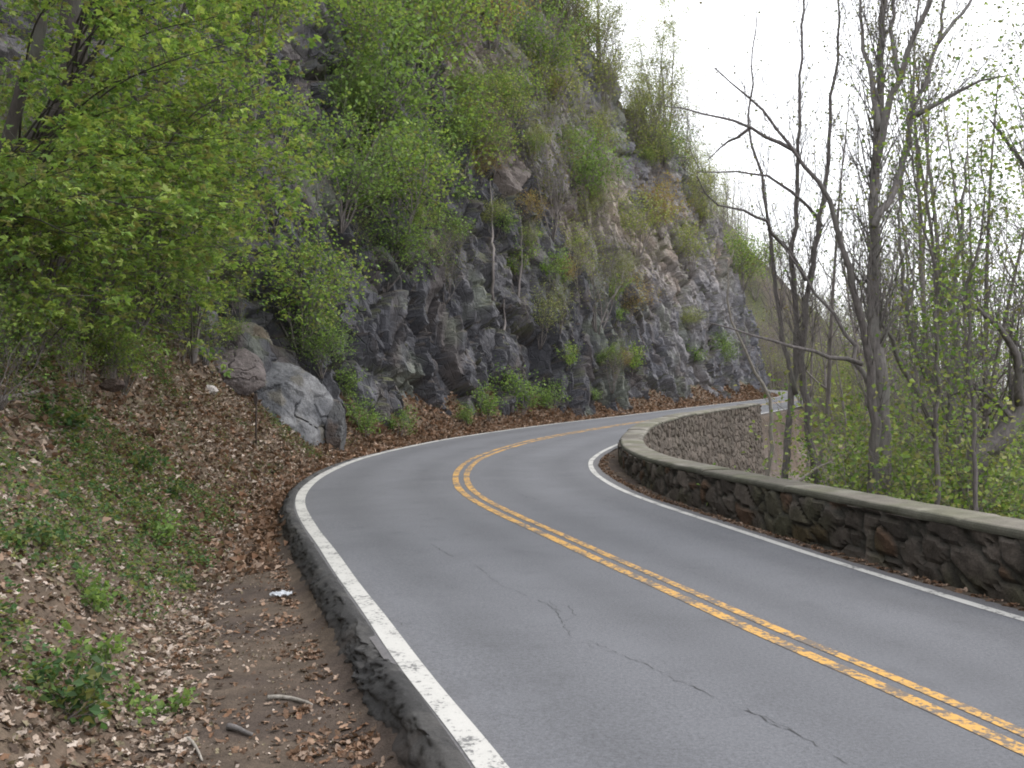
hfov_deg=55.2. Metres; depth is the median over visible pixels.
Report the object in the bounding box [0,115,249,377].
young maple
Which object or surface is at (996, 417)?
leafy tree
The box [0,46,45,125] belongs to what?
shrub
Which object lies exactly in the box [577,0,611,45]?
shrub
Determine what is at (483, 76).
cliff tuft
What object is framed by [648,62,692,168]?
ridge tree
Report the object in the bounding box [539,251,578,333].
shrub
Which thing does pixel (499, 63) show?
cliff tuft
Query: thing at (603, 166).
cliff tuft
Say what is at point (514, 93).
shrub
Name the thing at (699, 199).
shrub
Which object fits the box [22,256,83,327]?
shrub
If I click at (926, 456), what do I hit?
shrub
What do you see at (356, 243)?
cliff tuft
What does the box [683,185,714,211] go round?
shrub
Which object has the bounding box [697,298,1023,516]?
shrub
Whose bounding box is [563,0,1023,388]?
sky
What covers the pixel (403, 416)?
weed clump
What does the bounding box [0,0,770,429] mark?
cliff
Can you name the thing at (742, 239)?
hillside bush
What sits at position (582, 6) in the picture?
shrub
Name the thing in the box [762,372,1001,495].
shrub
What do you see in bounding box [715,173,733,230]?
ridge tree
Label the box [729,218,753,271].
hillside tree
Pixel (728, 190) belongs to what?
hillside tree
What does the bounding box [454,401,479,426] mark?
weed clump
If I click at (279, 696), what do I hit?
stick
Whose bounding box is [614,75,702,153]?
shrub
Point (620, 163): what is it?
ledge tree
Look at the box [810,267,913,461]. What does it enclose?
leafy tree
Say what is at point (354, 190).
shrub
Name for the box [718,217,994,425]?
hillside
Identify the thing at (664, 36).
ridge tree
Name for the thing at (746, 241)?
hillside tree
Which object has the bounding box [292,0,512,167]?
shrub
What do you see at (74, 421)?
weed
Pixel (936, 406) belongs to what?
sapling
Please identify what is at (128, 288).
shrub
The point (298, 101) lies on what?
shrub
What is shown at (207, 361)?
shrub
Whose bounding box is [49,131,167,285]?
shrub
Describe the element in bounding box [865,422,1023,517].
shrub
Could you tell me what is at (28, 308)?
shrub
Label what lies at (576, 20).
shrub
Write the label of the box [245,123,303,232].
shrub
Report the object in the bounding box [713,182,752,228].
hillside bush
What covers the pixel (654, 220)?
cliff tuft
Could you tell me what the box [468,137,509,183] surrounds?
cliff tuft
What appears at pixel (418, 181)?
shrub
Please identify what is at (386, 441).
leaf drift
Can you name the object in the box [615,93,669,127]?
shrub
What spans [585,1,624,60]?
ridge tree
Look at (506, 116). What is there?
shrub
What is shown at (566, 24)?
cliff tuft
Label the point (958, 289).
bare tree
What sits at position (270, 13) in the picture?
young maple
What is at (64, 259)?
shrub
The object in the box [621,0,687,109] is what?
ridge tree
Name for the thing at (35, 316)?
shrub
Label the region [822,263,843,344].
bare tree
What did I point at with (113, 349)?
shrub
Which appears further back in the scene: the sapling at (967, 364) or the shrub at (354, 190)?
the shrub at (354, 190)
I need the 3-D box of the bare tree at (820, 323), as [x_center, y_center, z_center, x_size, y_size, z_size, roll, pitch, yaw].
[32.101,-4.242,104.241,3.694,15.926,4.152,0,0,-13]
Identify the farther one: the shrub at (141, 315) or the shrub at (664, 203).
the shrub at (664, 203)
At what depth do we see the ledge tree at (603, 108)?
66.46 m
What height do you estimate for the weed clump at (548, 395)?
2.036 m
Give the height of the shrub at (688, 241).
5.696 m
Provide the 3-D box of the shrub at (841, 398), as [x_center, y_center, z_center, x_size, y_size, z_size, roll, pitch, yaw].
[7.624,2.384,16.002,5.019,4.799,4.856,0,0,-35]
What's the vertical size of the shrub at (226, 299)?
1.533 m
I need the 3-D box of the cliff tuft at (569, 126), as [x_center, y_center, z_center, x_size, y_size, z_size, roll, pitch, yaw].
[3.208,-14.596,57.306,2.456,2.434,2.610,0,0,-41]
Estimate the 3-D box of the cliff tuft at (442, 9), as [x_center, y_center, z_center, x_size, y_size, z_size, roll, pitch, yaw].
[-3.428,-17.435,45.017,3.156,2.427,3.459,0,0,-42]
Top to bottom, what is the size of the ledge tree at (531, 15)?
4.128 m
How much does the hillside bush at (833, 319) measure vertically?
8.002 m
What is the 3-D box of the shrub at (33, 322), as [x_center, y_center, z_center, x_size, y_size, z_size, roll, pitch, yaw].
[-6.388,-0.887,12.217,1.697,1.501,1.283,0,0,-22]
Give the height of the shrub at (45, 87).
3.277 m
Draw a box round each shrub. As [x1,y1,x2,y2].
[0,41,56,171]
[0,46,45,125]
[0,52,49,294]
[0,62,41,112]
[0,107,126,218]
[0,160,87,289]
[0,223,59,265]
[0,247,43,299]
[0,248,57,344]
[0,263,67,368]
[0,266,61,371]
[0,268,64,355]
[0,271,66,312]
[0,282,43,341]
[0,291,48,351]
[0,301,57,410]
[0,309,64,404]
[0,327,21,361]
[1,251,59,356]
[3,251,97,368]
[12,210,125,316]
[12,227,71,308]
[13,264,58,351]
[15,46,91,136]
[15,240,102,328]
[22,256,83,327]
[29,276,102,346]
[34,285,82,350]
[46,284,110,386]
[48,310,79,356]
[48,331,107,388]
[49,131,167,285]
[50,209,156,315]
[67,285,153,375]
[83,254,172,368]
[83,272,168,370]
[84,304,157,395]
[85,320,157,392]
[89,320,137,378]
[99,335,179,392]
[103,218,166,333]
[110,223,185,312]
[121,58,176,119]
[148,66,229,119]
[153,230,228,324]
[153,286,196,342]
[158,227,227,320]
[159,281,188,316]
[164,300,203,362]
[169,134,256,226]
[175,309,211,338]
[183,293,245,365]
[209,206,285,281]
[213,269,257,318]
[214,47,279,152]
[216,324,243,356]
[218,271,243,318]
[218,310,250,342]
[220,183,404,353]
[223,316,244,340]
[231,272,249,311]
[233,180,263,276]
[242,65,331,143]
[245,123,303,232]
[271,70,430,233]
[272,297,365,378]
[273,127,361,235]
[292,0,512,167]
[299,0,430,86]
[304,53,492,248]
[345,196,458,291]
[350,0,450,41]
[370,0,537,95]
[399,98,493,195]
[427,54,531,177]
[429,0,539,53]
[441,219,506,304]
[448,62,558,179]
[466,0,541,52]
[474,25,557,134]
[502,0,609,89]
[507,63,606,240]
[516,15,619,123]
[522,274,589,348]
[533,0,558,10]
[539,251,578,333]
[542,0,568,32]
[545,109,646,209]
[545,212,617,294]
[549,0,594,30]
[556,0,597,61]
[559,4,592,45]
[560,0,606,39]
[561,196,656,333]
[563,6,618,48]
[571,35,593,70]
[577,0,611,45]
[578,22,657,113]
[579,4,618,53]
[581,102,645,156]
[588,0,663,83]
[594,0,646,95]
[596,315,641,393]
[607,164,688,257]
[611,67,673,141]
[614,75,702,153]
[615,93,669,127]
[617,268,666,323]
[619,52,656,108]
[620,41,701,167]
[621,64,689,128]
[622,66,665,117]
[622,68,667,153]
[624,101,696,182]
[629,163,708,238]
[633,105,681,153]
[637,110,708,177]
[662,69,723,152]
[669,211,732,278]
[676,134,728,184]
[677,166,725,214]
[681,138,746,224]
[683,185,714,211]
[694,200,719,228]
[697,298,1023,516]
[707,326,743,370]
[721,199,790,293]
[741,365,1023,518]
[745,372,997,490]
[759,334,850,409]
[762,323,846,408]
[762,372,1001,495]
[765,347,1023,519]
[770,344,990,500]
[771,379,1023,509]
[771,406,1017,511]
[783,362,863,432]
[784,371,856,431]
[790,445,952,493]
[794,373,1023,515]
[797,409,1018,486]
[798,368,860,415]
[812,389,850,416]
[813,397,1021,499]
[814,349,859,396]
[817,358,1023,516]
[822,365,897,411]
[830,388,850,433]
[830,427,1022,488]
[836,405,1023,511]
[846,398,1022,494]
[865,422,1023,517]
[879,365,1023,517]
[891,371,1023,476]
[892,450,1022,513]
[893,435,1023,508]
[895,388,1009,466]
[896,444,1021,514]
[931,430,1023,518]
[940,454,1021,511]
[945,393,1023,518]
[957,438,1023,511]
[970,492,1023,512]
[988,452,1023,516]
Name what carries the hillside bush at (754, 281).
on the hillside
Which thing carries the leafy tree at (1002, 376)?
on the ground
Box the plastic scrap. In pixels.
[269,590,292,596]
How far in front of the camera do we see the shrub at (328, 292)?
26.71 m
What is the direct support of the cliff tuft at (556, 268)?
on the cliff
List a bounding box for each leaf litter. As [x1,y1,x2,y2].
[0,217,368,589]
[0,439,241,767]
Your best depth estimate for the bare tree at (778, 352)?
118.73 m
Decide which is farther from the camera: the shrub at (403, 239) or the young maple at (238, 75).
the shrub at (403, 239)
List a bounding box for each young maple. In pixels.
[0,0,322,323]
[0,0,349,344]
[0,51,339,362]
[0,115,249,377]
[92,0,351,365]
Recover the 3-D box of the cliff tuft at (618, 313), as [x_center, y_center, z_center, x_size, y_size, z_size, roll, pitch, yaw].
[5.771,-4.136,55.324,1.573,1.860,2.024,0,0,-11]
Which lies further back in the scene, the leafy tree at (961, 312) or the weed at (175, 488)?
the leafy tree at (961, 312)
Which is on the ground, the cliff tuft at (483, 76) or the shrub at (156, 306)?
the shrub at (156, 306)
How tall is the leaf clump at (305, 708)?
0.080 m
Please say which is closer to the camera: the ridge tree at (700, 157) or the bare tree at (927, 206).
the bare tree at (927, 206)
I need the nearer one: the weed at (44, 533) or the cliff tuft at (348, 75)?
the weed at (44, 533)
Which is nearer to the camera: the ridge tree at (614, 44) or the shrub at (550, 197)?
the shrub at (550, 197)
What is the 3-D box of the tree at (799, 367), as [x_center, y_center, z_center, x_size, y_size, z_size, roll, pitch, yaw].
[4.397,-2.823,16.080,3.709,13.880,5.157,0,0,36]
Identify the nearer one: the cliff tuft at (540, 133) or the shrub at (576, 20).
the cliff tuft at (540, 133)
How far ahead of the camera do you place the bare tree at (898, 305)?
40.91 m
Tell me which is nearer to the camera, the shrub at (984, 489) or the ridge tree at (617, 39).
the shrub at (984, 489)
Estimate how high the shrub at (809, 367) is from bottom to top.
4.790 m
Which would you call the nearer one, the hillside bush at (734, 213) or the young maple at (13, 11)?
the young maple at (13, 11)
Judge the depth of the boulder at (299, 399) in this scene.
24.98 m
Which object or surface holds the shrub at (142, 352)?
on the ground
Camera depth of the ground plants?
9.93 m
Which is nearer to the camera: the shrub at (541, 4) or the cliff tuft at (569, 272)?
the cliff tuft at (569, 272)
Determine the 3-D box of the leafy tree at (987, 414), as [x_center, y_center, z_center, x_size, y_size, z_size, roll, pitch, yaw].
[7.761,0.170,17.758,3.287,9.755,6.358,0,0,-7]
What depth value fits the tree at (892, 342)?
15.85 m
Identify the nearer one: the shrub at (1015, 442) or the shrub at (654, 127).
the shrub at (1015, 442)
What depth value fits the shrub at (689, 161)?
80.28 m
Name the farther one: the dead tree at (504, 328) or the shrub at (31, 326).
the dead tree at (504, 328)
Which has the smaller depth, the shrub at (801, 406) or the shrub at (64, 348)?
the shrub at (64, 348)
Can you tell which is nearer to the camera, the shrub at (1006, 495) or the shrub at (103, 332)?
the shrub at (1006, 495)
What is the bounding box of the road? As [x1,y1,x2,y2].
[294,390,1023,767]
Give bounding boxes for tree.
[0,0,321,290]
[0,0,346,233]
[487,181,494,300]
[497,25,530,112]
[502,287,507,338]
[510,213,528,338]
[525,1,538,43]
[533,8,563,61]
[534,60,567,130]
[543,110,565,149]
[554,94,573,146]
[559,0,571,35]
[560,96,582,156]
[564,3,607,65]
[575,73,600,130]
[582,0,621,59]
[583,0,912,494]
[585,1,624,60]
[588,0,622,55]
[597,118,618,165]
[600,95,609,124]
[602,5,631,74]
[602,78,619,149]
[603,13,626,81]
[606,133,631,201]
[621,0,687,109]
[621,36,662,106]
[623,39,664,108]
[626,22,717,129]
[630,18,696,121]
[631,0,890,484]
[633,0,686,119]
[637,56,679,122]
[645,29,696,138]
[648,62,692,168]
[650,0,696,131]
[672,110,692,166]
[675,64,707,162]
[686,145,697,186]
[688,138,708,186]
[689,124,716,166]
[693,143,710,182]
[701,143,716,188]
[709,165,730,216]
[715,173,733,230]
[718,182,733,225]
[719,162,737,228]
[721,165,738,225]
[725,205,739,253]
[726,181,753,256]
[728,165,744,230]
[729,163,740,219]
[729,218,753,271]
[731,217,757,273]
[732,181,747,233]
[734,96,1023,476]
[743,209,760,249]
[748,66,886,482]
[753,310,777,389]
[758,308,781,389]
[759,297,792,388]
[761,232,785,324]
[765,313,793,390]
[766,146,930,395]
[767,192,861,482]
[767,328,784,389]
[768,312,789,390]
[769,62,1015,502]
[773,325,792,383]
[777,222,791,319]
[784,0,1023,494]
[788,252,867,469]
[806,276,827,358]
[806,293,825,390]
[807,144,1023,478]
[808,0,1010,454]
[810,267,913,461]
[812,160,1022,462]
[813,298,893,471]
[815,137,913,412]
[817,282,1007,480]
[817,296,849,378]
[819,32,1023,478]
[819,276,847,361]
[821,111,1023,481]
[822,253,884,427]
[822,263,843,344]
[834,272,864,419]
[834,304,853,367]
[836,222,972,439]
[840,179,915,483]
[841,12,1023,348]
[841,175,966,467]
[847,56,1013,429]
[859,298,926,447]
[860,1,1023,477]
[863,1,1023,481]
[866,283,1023,482]
[867,210,1020,440]
[878,0,1023,510]
[882,210,928,449]
[887,253,916,430]
[888,91,1023,494]
[892,210,1016,385]
[903,94,1023,436]
[919,184,1023,383]
[948,253,1010,427]
[949,3,1023,293]
[960,117,1023,397]
[964,208,1023,453]
[979,244,1023,429]
[981,327,1023,477]
[981,342,1023,462]
[993,243,1022,374]
[997,195,1023,445]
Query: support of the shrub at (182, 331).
on the ground
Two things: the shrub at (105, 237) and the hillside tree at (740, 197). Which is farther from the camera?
the hillside tree at (740, 197)
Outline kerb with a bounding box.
[278,455,470,767]
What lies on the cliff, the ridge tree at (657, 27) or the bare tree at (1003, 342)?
the ridge tree at (657, 27)
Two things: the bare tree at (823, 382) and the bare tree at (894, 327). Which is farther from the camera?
the bare tree at (894, 327)
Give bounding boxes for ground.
[0,225,1023,767]
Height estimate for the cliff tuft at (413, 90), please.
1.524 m
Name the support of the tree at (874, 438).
on the ground
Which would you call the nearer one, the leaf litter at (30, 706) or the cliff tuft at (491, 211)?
the leaf litter at (30, 706)
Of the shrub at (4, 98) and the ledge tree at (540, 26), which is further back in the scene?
the ledge tree at (540, 26)
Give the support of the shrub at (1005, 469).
on the ground
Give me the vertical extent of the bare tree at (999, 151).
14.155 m
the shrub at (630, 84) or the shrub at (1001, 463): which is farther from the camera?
the shrub at (630, 84)
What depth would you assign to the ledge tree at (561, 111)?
56.56 m
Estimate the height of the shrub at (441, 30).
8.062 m
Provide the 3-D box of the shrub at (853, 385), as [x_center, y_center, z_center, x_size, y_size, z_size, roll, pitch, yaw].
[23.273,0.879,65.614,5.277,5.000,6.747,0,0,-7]
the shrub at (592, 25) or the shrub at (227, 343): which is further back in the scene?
the shrub at (592, 25)
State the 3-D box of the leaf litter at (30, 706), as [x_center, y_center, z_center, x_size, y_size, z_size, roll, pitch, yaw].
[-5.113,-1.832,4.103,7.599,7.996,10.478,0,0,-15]
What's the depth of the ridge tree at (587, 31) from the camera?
67.94 m
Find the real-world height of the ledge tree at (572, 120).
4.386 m
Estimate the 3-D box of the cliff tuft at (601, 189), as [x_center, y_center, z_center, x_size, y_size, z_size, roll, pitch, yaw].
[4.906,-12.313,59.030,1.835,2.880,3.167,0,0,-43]
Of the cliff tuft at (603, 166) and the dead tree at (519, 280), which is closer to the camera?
the dead tree at (519, 280)
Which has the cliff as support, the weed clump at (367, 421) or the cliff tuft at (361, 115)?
the cliff tuft at (361, 115)
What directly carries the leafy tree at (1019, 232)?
on the ground
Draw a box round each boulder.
[99,378,124,391]
[205,385,218,394]
[213,348,265,395]
[228,322,272,344]
[254,361,333,445]
[324,399,346,450]
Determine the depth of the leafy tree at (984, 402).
17.76 m
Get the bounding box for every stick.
[184,734,202,760]
[226,723,252,735]
[267,694,312,704]
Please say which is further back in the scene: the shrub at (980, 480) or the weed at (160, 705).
the shrub at (980, 480)
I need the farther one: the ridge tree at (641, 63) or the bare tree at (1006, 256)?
the ridge tree at (641, 63)
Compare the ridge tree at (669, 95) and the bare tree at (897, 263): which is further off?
the ridge tree at (669, 95)
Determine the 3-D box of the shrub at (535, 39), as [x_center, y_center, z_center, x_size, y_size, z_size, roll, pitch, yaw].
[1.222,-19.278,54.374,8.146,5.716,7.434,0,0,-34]
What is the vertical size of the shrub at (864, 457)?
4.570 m
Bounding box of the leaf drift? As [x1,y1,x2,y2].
[1,360,778,576]
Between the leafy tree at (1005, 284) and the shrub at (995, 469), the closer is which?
the shrub at (995, 469)
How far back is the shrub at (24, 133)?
15.66 m
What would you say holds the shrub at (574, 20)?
on the cliff
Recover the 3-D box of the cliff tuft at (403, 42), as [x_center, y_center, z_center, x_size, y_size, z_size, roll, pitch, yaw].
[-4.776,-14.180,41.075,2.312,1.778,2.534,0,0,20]
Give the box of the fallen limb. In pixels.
[1,387,57,399]
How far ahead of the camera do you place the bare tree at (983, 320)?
52.49 m
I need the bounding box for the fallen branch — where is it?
[797,435,841,480]
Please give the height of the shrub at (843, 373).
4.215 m
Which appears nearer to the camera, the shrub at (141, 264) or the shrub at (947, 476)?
the shrub at (947, 476)
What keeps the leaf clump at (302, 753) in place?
on the ground
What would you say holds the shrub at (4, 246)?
on the ground
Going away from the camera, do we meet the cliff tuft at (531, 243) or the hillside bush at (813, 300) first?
the cliff tuft at (531, 243)
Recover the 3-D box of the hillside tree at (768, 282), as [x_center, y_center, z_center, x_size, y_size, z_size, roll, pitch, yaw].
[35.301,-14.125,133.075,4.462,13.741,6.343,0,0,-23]
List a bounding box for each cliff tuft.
[316,39,401,119]
[320,67,386,133]
[320,73,375,126]
[333,68,380,123]
[342,196,381,254]
[357,173,399,216]
[386,27,425,59]
[387,25,421,60]
[399,84,433,116]
[405,191,439,231]
[410,197,425,219]
[413,200,468,267]
[413,231,448,273]
[423,196,475,247]
[428,0,464,29]
[430,107,476,154]
[437,203,475,251]
[443,63,477,102]
[451,181,475,207]
[453,100,489,125]
[456,47,516,113]
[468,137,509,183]
[470,113,519,170]
[475,192,521,237]
[484,29,535,80]
[487,200,521,239]
[505,245,537,281]
[510,185,551,228]
[513,222,546,259]
[518,126,551,160]
[519,216,547,253]
[523,110,555,153]
[531,243,575,289]
[542,1,565,18]
[544,72,563,101]
[549,2,587,44]
[551,253,582,288]
[553,340,580,370]
[562,120,582,152]
[574,188,618,232]
[583,130,620,197]
[586,172,624,209]
[596,232,657,294]
[596,342,624,365]
[598,170,614,202]
[605,258,652,293]
[608,273,634,304]
[613,303,629,326]
[615,346,633,370]
[616,249,642,278]
[619,340,652,373]
[633,142,656,166]
[647,212,661,228]
[650,230,671,269]
[679,302,710,333]
[685,342,706,366]
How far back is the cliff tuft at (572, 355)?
44.43 m
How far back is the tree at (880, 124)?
14.66 m
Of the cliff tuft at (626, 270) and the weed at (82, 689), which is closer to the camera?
the weed at (82, 689)
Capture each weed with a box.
[2,518,73,552]
[23,645,121,728]
[39,393,90,431]
[50,614,134,667]
[67,564,118,613]
[113,449,173,474]
[115,675,199,726]
[132,507,183,544]
[155,477,197,501]
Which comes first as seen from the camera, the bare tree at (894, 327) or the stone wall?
the stone wall
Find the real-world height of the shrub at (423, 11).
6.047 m
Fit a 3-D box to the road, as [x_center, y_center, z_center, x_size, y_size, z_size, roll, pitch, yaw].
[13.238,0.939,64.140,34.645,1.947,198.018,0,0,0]
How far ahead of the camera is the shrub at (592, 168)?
55.42 m
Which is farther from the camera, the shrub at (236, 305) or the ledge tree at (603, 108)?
the ledge tree at (603, 108)
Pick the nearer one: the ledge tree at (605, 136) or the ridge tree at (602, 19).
the ledge tree at (605, 136)
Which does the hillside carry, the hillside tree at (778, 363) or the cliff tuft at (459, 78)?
the hillside tree at (778, 363)
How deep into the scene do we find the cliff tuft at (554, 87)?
56.98 m
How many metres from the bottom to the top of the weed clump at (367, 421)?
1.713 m
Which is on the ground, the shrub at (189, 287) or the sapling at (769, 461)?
the sapling at (769, 461)
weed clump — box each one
[336,364,367,401]
[343,391,386,440]
[378,402,424,435]
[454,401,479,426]
[466,377,508,421]
[486,355,548,416]
[532,376,572,410]
[590,388,602,403]
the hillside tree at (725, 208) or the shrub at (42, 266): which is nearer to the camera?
the shrub at (42, 266)
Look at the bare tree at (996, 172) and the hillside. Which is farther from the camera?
the hillside
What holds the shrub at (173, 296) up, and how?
on the cliff
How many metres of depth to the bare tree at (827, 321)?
104.67 m
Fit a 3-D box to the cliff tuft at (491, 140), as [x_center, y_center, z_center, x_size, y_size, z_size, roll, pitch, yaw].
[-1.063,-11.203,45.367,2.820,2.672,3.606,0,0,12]
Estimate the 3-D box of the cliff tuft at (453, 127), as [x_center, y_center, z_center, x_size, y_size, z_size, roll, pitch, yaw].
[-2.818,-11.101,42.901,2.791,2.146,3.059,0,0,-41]
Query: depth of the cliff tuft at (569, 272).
46.88 m
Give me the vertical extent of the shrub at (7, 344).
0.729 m
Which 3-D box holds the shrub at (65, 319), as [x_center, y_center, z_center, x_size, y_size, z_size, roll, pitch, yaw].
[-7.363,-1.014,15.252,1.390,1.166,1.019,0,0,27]
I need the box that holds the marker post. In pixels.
[253,393,257,443]
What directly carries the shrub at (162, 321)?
on the ground
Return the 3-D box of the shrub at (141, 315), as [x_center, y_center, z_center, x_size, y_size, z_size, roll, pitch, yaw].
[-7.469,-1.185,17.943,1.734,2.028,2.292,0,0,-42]
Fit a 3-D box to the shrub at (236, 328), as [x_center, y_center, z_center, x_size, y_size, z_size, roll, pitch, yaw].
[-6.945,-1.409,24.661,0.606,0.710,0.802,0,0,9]
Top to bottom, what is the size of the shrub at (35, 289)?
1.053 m
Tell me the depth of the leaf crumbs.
6.98 m
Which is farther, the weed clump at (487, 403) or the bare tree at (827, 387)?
the weed clump at (487, 403)
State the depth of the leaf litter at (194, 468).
15.79 m
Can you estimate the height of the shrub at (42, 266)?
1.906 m
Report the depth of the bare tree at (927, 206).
16.85 m
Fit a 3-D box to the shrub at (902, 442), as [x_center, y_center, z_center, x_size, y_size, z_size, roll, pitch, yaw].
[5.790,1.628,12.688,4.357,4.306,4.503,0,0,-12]
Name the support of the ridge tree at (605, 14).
on the cliff
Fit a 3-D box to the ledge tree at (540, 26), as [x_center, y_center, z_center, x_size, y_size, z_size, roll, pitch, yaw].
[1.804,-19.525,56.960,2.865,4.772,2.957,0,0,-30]
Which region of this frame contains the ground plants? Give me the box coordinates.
[0,208,357,729]
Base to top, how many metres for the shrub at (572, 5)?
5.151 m
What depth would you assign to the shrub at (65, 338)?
15.37 m
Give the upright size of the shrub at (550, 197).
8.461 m
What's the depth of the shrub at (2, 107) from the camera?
15.71 m
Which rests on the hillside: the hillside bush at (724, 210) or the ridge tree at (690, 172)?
the hillside bush at (724, 210)
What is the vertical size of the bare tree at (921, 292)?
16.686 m
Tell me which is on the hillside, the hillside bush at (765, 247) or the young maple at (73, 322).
the hillside bush at (765, 247)
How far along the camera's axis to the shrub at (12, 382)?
10.29 m
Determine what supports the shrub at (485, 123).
on the cliff
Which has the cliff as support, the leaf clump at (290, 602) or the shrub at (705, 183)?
the shrub at (705, 183)
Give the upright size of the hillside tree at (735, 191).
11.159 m
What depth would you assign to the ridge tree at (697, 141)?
85.44 m
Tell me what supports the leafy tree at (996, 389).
on the ground
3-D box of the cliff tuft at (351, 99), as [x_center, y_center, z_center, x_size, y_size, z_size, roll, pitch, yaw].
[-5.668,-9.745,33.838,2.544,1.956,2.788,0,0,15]
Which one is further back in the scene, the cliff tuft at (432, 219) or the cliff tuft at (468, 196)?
the cliff tuft at (468, 196)
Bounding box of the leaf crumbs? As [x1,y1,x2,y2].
[128,501,374,767]
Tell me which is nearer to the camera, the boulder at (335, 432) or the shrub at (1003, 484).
the shrub at (1003, 484)
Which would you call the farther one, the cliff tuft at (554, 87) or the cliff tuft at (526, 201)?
the cliff tuft at (554, 87)
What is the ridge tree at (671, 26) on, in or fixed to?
on the cliff
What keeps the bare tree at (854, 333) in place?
on the ground
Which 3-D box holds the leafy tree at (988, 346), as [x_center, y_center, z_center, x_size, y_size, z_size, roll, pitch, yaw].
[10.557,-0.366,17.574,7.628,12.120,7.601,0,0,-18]
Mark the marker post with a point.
(255, 399)
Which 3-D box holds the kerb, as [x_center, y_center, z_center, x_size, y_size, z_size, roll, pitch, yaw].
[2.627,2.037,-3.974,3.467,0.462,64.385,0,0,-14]
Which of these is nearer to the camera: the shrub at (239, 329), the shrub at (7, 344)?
the shrub at (7, 344)
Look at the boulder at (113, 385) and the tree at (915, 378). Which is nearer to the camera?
the boulder at (113, 385)
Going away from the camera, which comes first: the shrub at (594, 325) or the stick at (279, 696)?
the stick at (279, 696)
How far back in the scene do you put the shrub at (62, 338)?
14.93 m
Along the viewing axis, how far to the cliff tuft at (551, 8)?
60.80 m
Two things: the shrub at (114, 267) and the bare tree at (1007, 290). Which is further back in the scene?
the bare tree at (1007, 290)
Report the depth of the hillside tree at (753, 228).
162.49 m
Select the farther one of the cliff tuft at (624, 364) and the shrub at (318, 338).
the cliff tuft at (624, 364)
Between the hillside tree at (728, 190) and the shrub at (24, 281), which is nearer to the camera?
the shrub at (24, 281)
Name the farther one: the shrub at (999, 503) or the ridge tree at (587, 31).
the ridge tree at (587, 31)
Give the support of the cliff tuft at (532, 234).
on the cliff
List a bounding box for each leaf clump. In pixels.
[281,599,301,605]
[286,745,319,762]
[293,703,313,713]
[357,725,379,748]
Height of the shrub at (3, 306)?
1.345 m
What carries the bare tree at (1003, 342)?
on the ground
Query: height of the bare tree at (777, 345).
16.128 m
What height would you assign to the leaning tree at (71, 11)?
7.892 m
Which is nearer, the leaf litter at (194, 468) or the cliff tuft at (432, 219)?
the leaf litter at (194, 468)
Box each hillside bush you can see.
[712,184,737,224]
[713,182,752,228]
[726,226,761,257]
[733,212,752,240]
[737,241,771,300]
[742,226,785,268]
[748,294,786,339]
[757,218,809,271]
[764,341,807,389]
[776,248,809,297]
[791,290,841,344]
[792,278,829,318]
[815,300,845,336]
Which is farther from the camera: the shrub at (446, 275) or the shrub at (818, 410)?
the shrub at (818, 410)
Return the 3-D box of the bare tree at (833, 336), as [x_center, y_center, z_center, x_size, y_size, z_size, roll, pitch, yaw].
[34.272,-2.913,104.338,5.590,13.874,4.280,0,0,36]
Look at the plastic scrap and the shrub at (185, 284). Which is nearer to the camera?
the plastic scrap
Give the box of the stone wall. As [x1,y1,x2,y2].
[618,403,1023,606]
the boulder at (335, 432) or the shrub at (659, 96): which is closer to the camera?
the boulder at (335, 432)
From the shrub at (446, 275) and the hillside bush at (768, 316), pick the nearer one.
the shrub at (446, 275)
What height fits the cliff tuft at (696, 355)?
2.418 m
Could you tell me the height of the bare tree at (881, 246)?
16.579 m
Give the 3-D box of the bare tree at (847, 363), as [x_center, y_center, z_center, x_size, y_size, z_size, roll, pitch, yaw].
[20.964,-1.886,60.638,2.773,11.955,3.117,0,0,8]
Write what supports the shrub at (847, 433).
on the ground
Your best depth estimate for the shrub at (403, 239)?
33.27 m
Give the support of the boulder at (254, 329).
on the ground
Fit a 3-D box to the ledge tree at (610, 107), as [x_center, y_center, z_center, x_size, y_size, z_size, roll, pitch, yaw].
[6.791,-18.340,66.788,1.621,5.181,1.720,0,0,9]
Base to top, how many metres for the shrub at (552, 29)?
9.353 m
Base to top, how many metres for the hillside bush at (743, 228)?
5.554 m
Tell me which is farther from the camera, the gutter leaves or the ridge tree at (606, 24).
the ridge tree at (606, 24)
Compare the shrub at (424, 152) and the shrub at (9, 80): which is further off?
the shrub at (424, 152)
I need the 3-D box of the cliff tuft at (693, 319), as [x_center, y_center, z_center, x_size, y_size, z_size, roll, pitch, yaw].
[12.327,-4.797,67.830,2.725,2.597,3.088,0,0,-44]
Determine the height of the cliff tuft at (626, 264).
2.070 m
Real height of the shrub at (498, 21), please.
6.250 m
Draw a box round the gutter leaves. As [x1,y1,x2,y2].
[141,454,1023,767]
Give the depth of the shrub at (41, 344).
12.53 m
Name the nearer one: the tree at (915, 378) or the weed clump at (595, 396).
the tree at (915, 378)
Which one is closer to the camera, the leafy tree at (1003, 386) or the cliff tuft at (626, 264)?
the leafy tree at (1003, 386)
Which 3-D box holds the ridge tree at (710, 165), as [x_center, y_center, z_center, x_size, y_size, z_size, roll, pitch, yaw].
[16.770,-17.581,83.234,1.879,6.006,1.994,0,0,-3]
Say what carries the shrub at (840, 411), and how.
on the ground
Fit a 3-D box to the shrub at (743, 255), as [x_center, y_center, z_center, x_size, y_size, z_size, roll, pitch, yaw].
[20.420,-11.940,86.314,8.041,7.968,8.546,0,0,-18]
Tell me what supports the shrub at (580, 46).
on the cliff
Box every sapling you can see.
[719,240,776,475]
[845,28,1015,504]
[896,23,1023,510]

